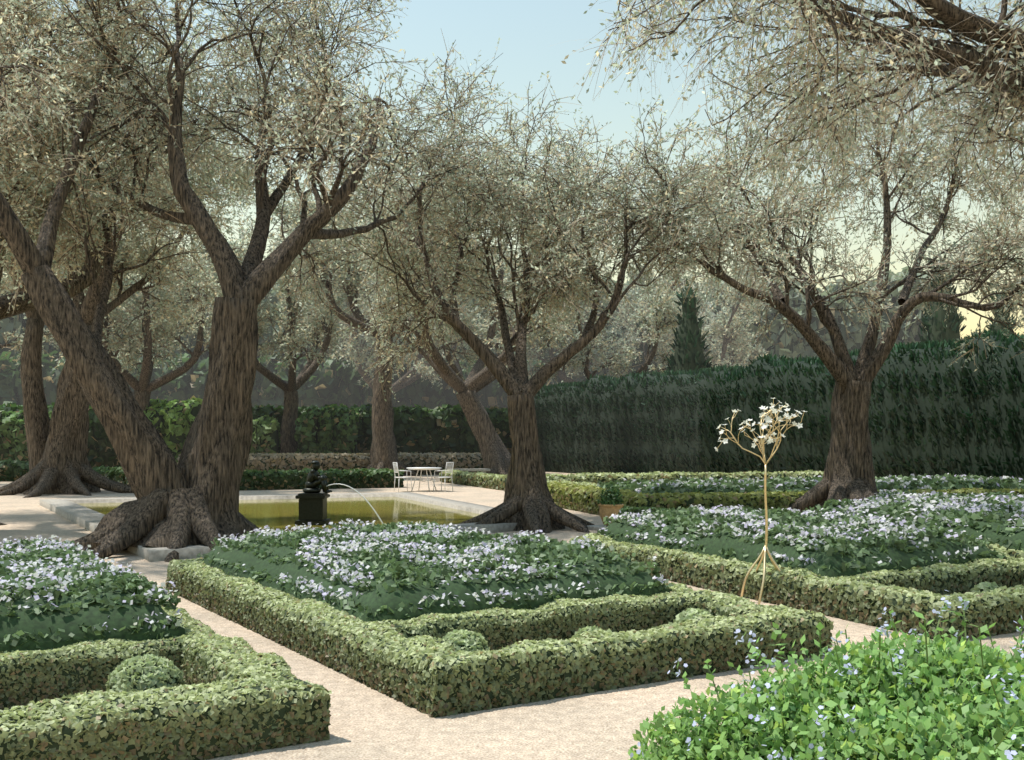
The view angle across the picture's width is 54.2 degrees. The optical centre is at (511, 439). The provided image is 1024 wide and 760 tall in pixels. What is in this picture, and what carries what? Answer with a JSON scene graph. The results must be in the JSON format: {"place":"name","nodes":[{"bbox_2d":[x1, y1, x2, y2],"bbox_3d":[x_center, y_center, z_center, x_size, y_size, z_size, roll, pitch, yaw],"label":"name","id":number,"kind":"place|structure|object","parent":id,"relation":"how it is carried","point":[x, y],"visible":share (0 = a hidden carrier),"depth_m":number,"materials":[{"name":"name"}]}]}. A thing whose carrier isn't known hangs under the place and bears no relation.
{"place":"outdoors","nodes":[
{"label":"outdoors","id":0,"kind":"place"},
{"bbox_2d":[76,497,479,532],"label":"pond water","id":1,"kind":"structure","parent":0,"point":[275,514],"depth_m":21.68,"materials":[{"name":"yellow liquid"}]},
{"bbox_2d":[295,461,383,524],"bbox_3d":[-3.088,1.024,18.388,1.791,1.288,0.615,0,0,6],"label":"fountain statue","id":2,"kind":"object","parent":1,"relation":"in","point":[312,497],"visible":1,"depth_m":18.23,"materials":[{"name":"brown metal"}]},
{"bbox_2d":[0,472,1023,759],"bbox_3d":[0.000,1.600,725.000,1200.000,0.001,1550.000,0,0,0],"label":"ground","id":3,"kind":"structure","parent":0,"point":[366,722],"depth_m":5.96,"materials":[{"name":"beige gravel"}]},
{"bbox_2d":[0,459,28,481],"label":"shrubs","id":4,"kind":"object","parent":3,"relation":"on","point":[11,470],"visible":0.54,"depth_m":38.52,"materials":[{"name":"green plant"}]},
{"bbox_2d":[0,408,51,460],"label":"shrub","id":5,"kind":"object","parent":3,"relation":"on","point":[13,443],"visible":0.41,"depth_m":43.35,"materials":[{"name":"green plant"}]},
{"bbox_2d":[0,261,58,365],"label":"olive","id":6,"kind":"object","parent":3,"relation":"on","point":[17,342],"visible":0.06,"depth_m":39.01,"materials":[{"name":"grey plant"}]},
{"bbox_2d":[0,637,182,709],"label":"hedge","id":7,"kind":"object","parent":3,"relation":"on","point":[27,676],"visible":0.81,"depth_m":6.12,"materials":[{"name":"green plant"}]},
{"bbox_2d":[0,535,187,652],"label":"flowers","id":8,"kind":"object","parent":3,"relation":"on","point":[55,594],"visible":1,"depth_m":6.67,"materials":[{"name":"green plant"}]},
{"bbox_2d":[92,465,128,484],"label":"shrubs","id":9,"kind":"object","parent":3,"relation":"on","point":[116,474],"visible":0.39,"depth_m":36.45,"materials":[{"name":"green plant"}]},
{"bbox_2d":[0,0,271,497],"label":"olive","id":10,"kind":"object","parent":3,"relation":"on","point":[57,445],"visible":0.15,"depth_m":30.43,"materials":[{"name":"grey plant"}]},
{"bbox_2d":[105,653,184,692],"bbox_3d":[-2.116,1.433,5.756,0.443,0.399,0.436,0,0,0],"label":"bush","id":11,"kind":"object","parent":3,"relation":"on","point":[147,671],"visible":0.48,"depth_m":5.65,"materials":[{"name":"green plant"}]},
{"bbox_2d":[0,0,298,524],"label":"olive","id":12,"kind":"object","parent":3,"relation":"on","point":[77,284],"visible":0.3,"depth_m":16.92,"materials":[{"name":"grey plant"}]},
{"bbox_2d":[119,396,202,466],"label":"shrub","id":13,"kind":"object","parent":3,"relation":"on","point":[172,421],"visible":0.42,"depth_m":45.60,"materials":[{"name":"green plant"}]},
{"bbox_2d":[0,605,331,759],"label":"hedge","id":14,"kind":"object","parent":3,"relation":"on","point":[235,695],"visible":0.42,"depth_m":5.04,"materials":[{"name":"green plant"}]},
{"bbox_2d":[55,176,299,411],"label":"olive","id":15,"kind":"object","parent":3,"relation":"on","point":[144,387],"visible":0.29,"depth_m":45.28,"materials":[{"name":"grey plant"}]},
{"bbox_2d":[0,401,511,468],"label":"laurel hedge","id":16,"kind":"object","parent":3,"relation":"on","point":[444,428],"visible":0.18,"depth_m":53.70,"materials":[{"name":"green plant"}]},
{"bbox_2d":[249,417,281,453],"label":"shrub","id":17,"kind":"object","parent":3,"relation":"on","point":[266,436],"visible":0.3,"depth_m":47.62,"materials":[{"name":"green plant"}]},
{"bbox_2d":[0,352,552,409],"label":"hill","id":18,"kind":"structure","parent":3,"relation":"on","point":[337,383],"depth_m":65.48,"materials":[{"name":"green plant"}]},
{"bbox_2d":[39,492,516,561],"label":"pond kerb","id":19,"kind":"structure","parent":3,"relation":"on","point":[71,510],"depth_m":21.19,"materials":[{"name":"stone"}]},
{"bbox_2d":[175,169,393,452],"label":"olive","id":20,"kind":"object","parent":3,"relation":"on","point":[291,341],"visible":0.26,"depth_m":50.59,"materials":[{"name":"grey plant"}]},
{"bbox_2d":[0,0,576,561],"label":"olive","id":21,"kind":"object","parent":3,"relation":"on","point":[190,498],"visible":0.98,"depth_m":15.08,"materials":[{"name":"green plant"}]},
{"bbox_2d":[239,467,403,490],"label":"hedge","id":22,"kind":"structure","parent":3,"relation":"on","point":[279,479],"depth_m":32.72,"materials":[{"name":"green plant"}]},
{"bbox_2d":[294,403,364,453],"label":"shrub","id":23,"kind":"object","parent":3,"relation":"on","point":[329,429],"visible":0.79,"depth_m":48.77,"materials":[{"name":"green plant"}]},
{"bbox_2d":[177,452,482,474],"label":"stone wall","id":24,"kind":"structure","parent":3,"relation":"on","point":[298,461],"depth_m":45.34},
{"bbox_2d":[228,126,535,475],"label":"olive","id":25,"kind":"object","parent":3,"relation":"on","point":[383,451],"visible":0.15,"depth_m":44.39,"materials":[{"name":"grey plant"}]},
{"bbox_2d":[393,462,411,491],"bbox_3d":[-3.400,1.144,31.014,0.502,0.914,0.460,0,0,-25],"label":"garden chair","id":26,"kind":"object","parent":3,"relation":"on","point":[395,470],"visible":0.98,"depth_m":30.91,"materials":[{"name":"white paint"}]},
{"bbox_2d":[306,245,509,393],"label":"olive","id":27,"kind":"object","parent":3,"relation":"on","point":[360,342],"visible":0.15,"depth_m":60.94,"materials":[{"name":"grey plant"}]},
{"bbox_2d":[407,467,440,491],"bbox_3d":[-2.761,1.236,31.372,1.100,0.738,1.100,0,0,0],"label":"garden table","id":28,"kind":"object","parent":3,"relation":"on","point":[423,468],"visible":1,"depth_m":31.21,"materials":[{"name":"white paint"}]},
{"bbox_2d":[196,518,672,621],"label":"flowers","id":29,"kind":"object","parent":3,"relation":"on","point":[402,570],"visible":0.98,"depth_m":8.41,"materials":[{"name":"green plant"}]},
{"bbox_2d":[433,462,453,491],"bbox_3d":[-2.123,1.144,31.112,0.502,0.914,0.460,0,0,30],"label":"garden chair","id":30,"kind":"object","parent":3,"relation":"on","point":[449,468],"visible":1,"depth_m":31.04,"materials":[{"name":"white paint"}]},
{"bbox_2d":[442,629,489,651],"bbox_3d":[-0.334,1.452,6.715,0.401,0.366,0.406,0,0,0],"label":"boxwood ball","id":31,"kind":"object","parent":3,"relation":"on","point":[464,640],"visible":0.28,"depth_m":6.63,"materials":[{"name":"green plant"}]},
{"bbox_2d":[0,263,932,385],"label":"trees","id":32,"kind":"object","parent":3,"relation":"on","point":[794,345],"visible":0.07,"depth_m":70.53,"materials":[{"name":"green plant"}]},
{"bbox_2d":[448,469,489,472],"bbox_3d":[-1.638,1.347,38.095,1.600,0.505,0.420,0,0,-8],"label":"stone bench","id":33,"kind":"object","parent":3,"relation":"on","point":[483,470],"visible":0.38,"depth_m":37.92,"materials":[{"name":"grey stone"}]},
{"bbox_2d":[324,131,616,474],"bbox_3d":[-1.671,-4.968,39.013,10.965,13.927,10.547,0,0,-13],"label":"olive","id":34,"kind":"object","parent":3,"relation":"on","point":[496,455],"visible":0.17,"depth_m":38.69,"materials":[{"name":"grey plant"}]},
{"bbox_2d":[364,186,601,392],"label":"olive","id":35,"kind":"object","parent":3,"relation":"on","point":[456,366],"visible":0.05,"depth_m":54.72,"materials":[{"name":"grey plant"}]},
{"bbox_2d":[165,557,833,717],"bbox_3d":[-0.660,1.429,9.075,3.381,0.394,6.114,0,0,-33],"label":"hedge","id":36,"kind":"object","parent":3,"relation":"on","point":[432,677],"visible":0.61,"depth_m":6.69,"materials":[{"name":"green plant"}]},
{"bbox_2d":[439,469,596,490],"bbox_3d":[0.576,1.376,30.152,0.743,0.609,17.181,0,0,-21],"label":"hedge","id":37,"kind":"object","parent":3,"relation":"on","point":[485,480],"depth_m":33.82,"materials":[{"name":"green plant"}]},
{"bbox_2d":[276,30,768,534],"bbox_3d":[0.138,-3.247,19.995,9.192,10.293,7.353,0,0,0],"label":"olive","id":38,"kind":"object","parent":3,"relation":"on","point":[528,504],"visible":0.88,"depth_m":19.02,"materials":[{"name":"green plant"}]},
{"bbox_2d":[382,591,688,650],"bbox_3d":[0.222,1.432,7.730,2.643,0.376,0.446,0,0,-31],"label":"hedge","id":39,"kind":"object","parent":3,"relation":"on","point":[562,618],"visible":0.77,"depth_m":7.61,"materials":[{"name":"green plant"}]},
{"bbox_2d":[572,625,604,636],"bbox_3d":[0.573,1.491,7.259,0.317,0.288,0.303,0,0,0],"label":"boxwood ball","id":40,"kind":"object","parent":3,"relation":"on","point":[586,629],"visible":0.12,"depth_m":7.25,"materials":[{"name":"green plant"}]},
{"bbox_2d":[587,484,623,530],"bbox_3d":[1.830,1.197,17.957,0.900,0.806,0.600,0,0,-31],"label":"pot with plant","id":41,"kind":"object","parent":3,"relation":"on","point":[610,505],"visible":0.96,"depth_m":17.85,"materials":[{"name":"green plant"}]},
{"bbox_2d":[493,230,727,384],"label":"olive","id":42,"kind":"object","parent":3,"relation":"on","point":[658,328],"visible":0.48,"depth_m":56.50,"materials":[{"name":"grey plant"}]},
{"bbox_2d":[627,319,658,373],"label":"cypress","id":43,"kind":"object","parent":3,"relation":"on","point":[635,367],"visible":0.12,"depth_m":57.58,"materials":[{"name":"green plant"}]},
{"bbox_2d":[503,469,823,491],"bbox_3d":[7.011,1.304,30.725,14.946,0.766,0.840,0,0,-16],"label":"hedge","id":44,"kind":"object","parent":3,"relation":"on","point":[603,477],"visible":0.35,"depth_m":29.85,"materials":[{"name":"green plant"}]},
{"bbox_2d":[665,285,711,371],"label":"cypress","id":45,"kind":"object","parent":3,"relation":"on","point":[689,352],"visible":0.41,"depth_m":51.47,"materials":[{"name":"green plant"}]},
{"bbox_2d":[607,236,777,371],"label":"olive","id":46,"kind":"object","parent":3,"relation":"on","point":[728,326],"visible":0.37,"depth_m":61.16,"materials":[{"name":"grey plant"}]},
{"bbox_2d":[673,608,712,622],"bbox_3d":[1.427,1.471,7.781,0.370,0.327,0.365,0,0,0],"label":"boxwood ball","id":47,"kind":"object","parent":3,"relation":"on","point":[689,613],"visible":0.25,"depth_m":7.73,"materials":[{"name":"green plant"}]},
{"bbox_2d":[617,506,802,519],"bbox_3d":[5.548,1.373,15.248,8.326,0.539,0.669,0,0,28],"label":"flower bed","id":48,"kind":"object","parent":3,"relation":"on","point":[629,509],"visible":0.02,"depth_m":16.89,"materials":[{"name":"green"}]},
{"bbox_2d":[714,398,807,604],"bbox_3d":[2.403,0.591,9.817,0.750,2.024,0.874,0,0,-15],"label":"brass tree sculpture","id":49,"kind":"object","parent":3,"relation":"on","point":[768,419],"visible":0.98,"depth_m":9.84,"materials":[{"name":"beige"}]},
{"bbox_2d":[534,328,1023,478],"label":"tall hedge","id":50,"kind":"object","parent":3,"relation":"on","point":[931,413],"depth_m":33.51,"materials":[{"name":"green plant"}]},
{"bbox_2d":[547,481,1023,514],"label":"hedge","id":51,"kind":"object","parent":3,"relation":"on","point":[580,498],"visible":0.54,"depth_m":20.22,"materials":[{"name":"green plant"}]},
{"bbox_2d":[551,0,1023,262],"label":"olive","id":52,"kind":"object","parent":3,"relation":"on","point":[987,71],"visible":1,"depth_m":10.10,"materials":[{"name":"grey plant"}]},
{"bbox_2d":[569,533,1023,642],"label":"hedge","id":53,"kind":"object","parent":3,"relation":"on","point":[967,614],"visible":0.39,"depth_m":8.98,"materials":[{"name":"green plant"}]},
{"bbox_2d":[572,9,1023,511],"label":"olive","id":54,"kind":"object","parent":3,"relation":"on","point":[848,473],"visible":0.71,"depth_m":20.36,"materials":[{"name":"green plant"}]},
{"bbox_2d":[596,504,1006,577],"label":"flowers","id":55,"kind":"object","parent":3,"relation":"on","point":[828,545],"visible":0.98,"depth_m":10.81,"materials":[{"name":"green plant"}]},
{"bbox_2d":[596,473,1023,493],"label":"flowers","id":56,"kind":"object","parent":3,"relation":"on","point":[724,484],"visible":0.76,"depth_m":22.76,"materials":[{"name":"green plant"}]},
{"bbox_2d":[606,590,1023,759],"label":"plumbago","id":57,"kind":"object","parent":3,"relation":"on","point":[924,698],"visible":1,"depth_m":3.95,"materials":[{"name":"green plant"}]},
{"bbox_2d":[802,494,1023,551],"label":"flowers","id":58,"kind":"object","parent":3,"relation":"on","point":[1001,525],"visible":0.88,"depth_m":13.59,"materials":[{"name":"green plant"}]},
{"bbox_2d":[836,558,1023,595],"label":"hedge","id":59,"kind":"object","parent":3,"relation":"on","point":[944,578],"visible":0.6,"depth_m":10.00,"materials":[{"name":"green plant"}]},
{"bbox_2d":[912,259,967,344],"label":"cypress","id":60,"kind":"object","parent":3,"relation":"on","point":[935,324],"visible":0.18,"depth_m":49.44,"materials":[{"name":"green plant"}]},
{"bbox_2d":[865,488,1023,506],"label":"flowers","id":61,"kind":"object","parent":3,"relation":"on","point":[997,498],"visible":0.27,"depth_m":17.46,"materials":[{"name":"white plant"}]},
{"bbox_2d":[970,581,1001,591],"bbox_3d":[4.516,1.489,9.485,0.322,0.301,0.323,0,0,0],"label":"boxwood ball","id":62,"kind":"object","parent":3,"relation":"on","point":[984,586],"visible":0.27,"depth_m":9.45,"materials":[{"name":"green plant"}]},
{"bbox_2d":[984,288,1018,334],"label":"cypress","id":63,"kind":"object","parent":3,"relation":"on","point":[991,326],"visible":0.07,"depth_m":51.71,"materials":[{"name":"green plant"}]},
{"bbox_2d":[986,543,1023,557],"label":"hedge","id":64,"kind":"object","parent":3,"relation":"on","point":[1011,552],"visible":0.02,"depth_m":11.69,"materials":[{"name":"green plant"}]},
{"bbox_2d":[3,0,1023,338],"label":"sky","id":65,"kind":"structure","parent":0,"point":[527,30],"materials":[{"name":"blue"}]}
]}

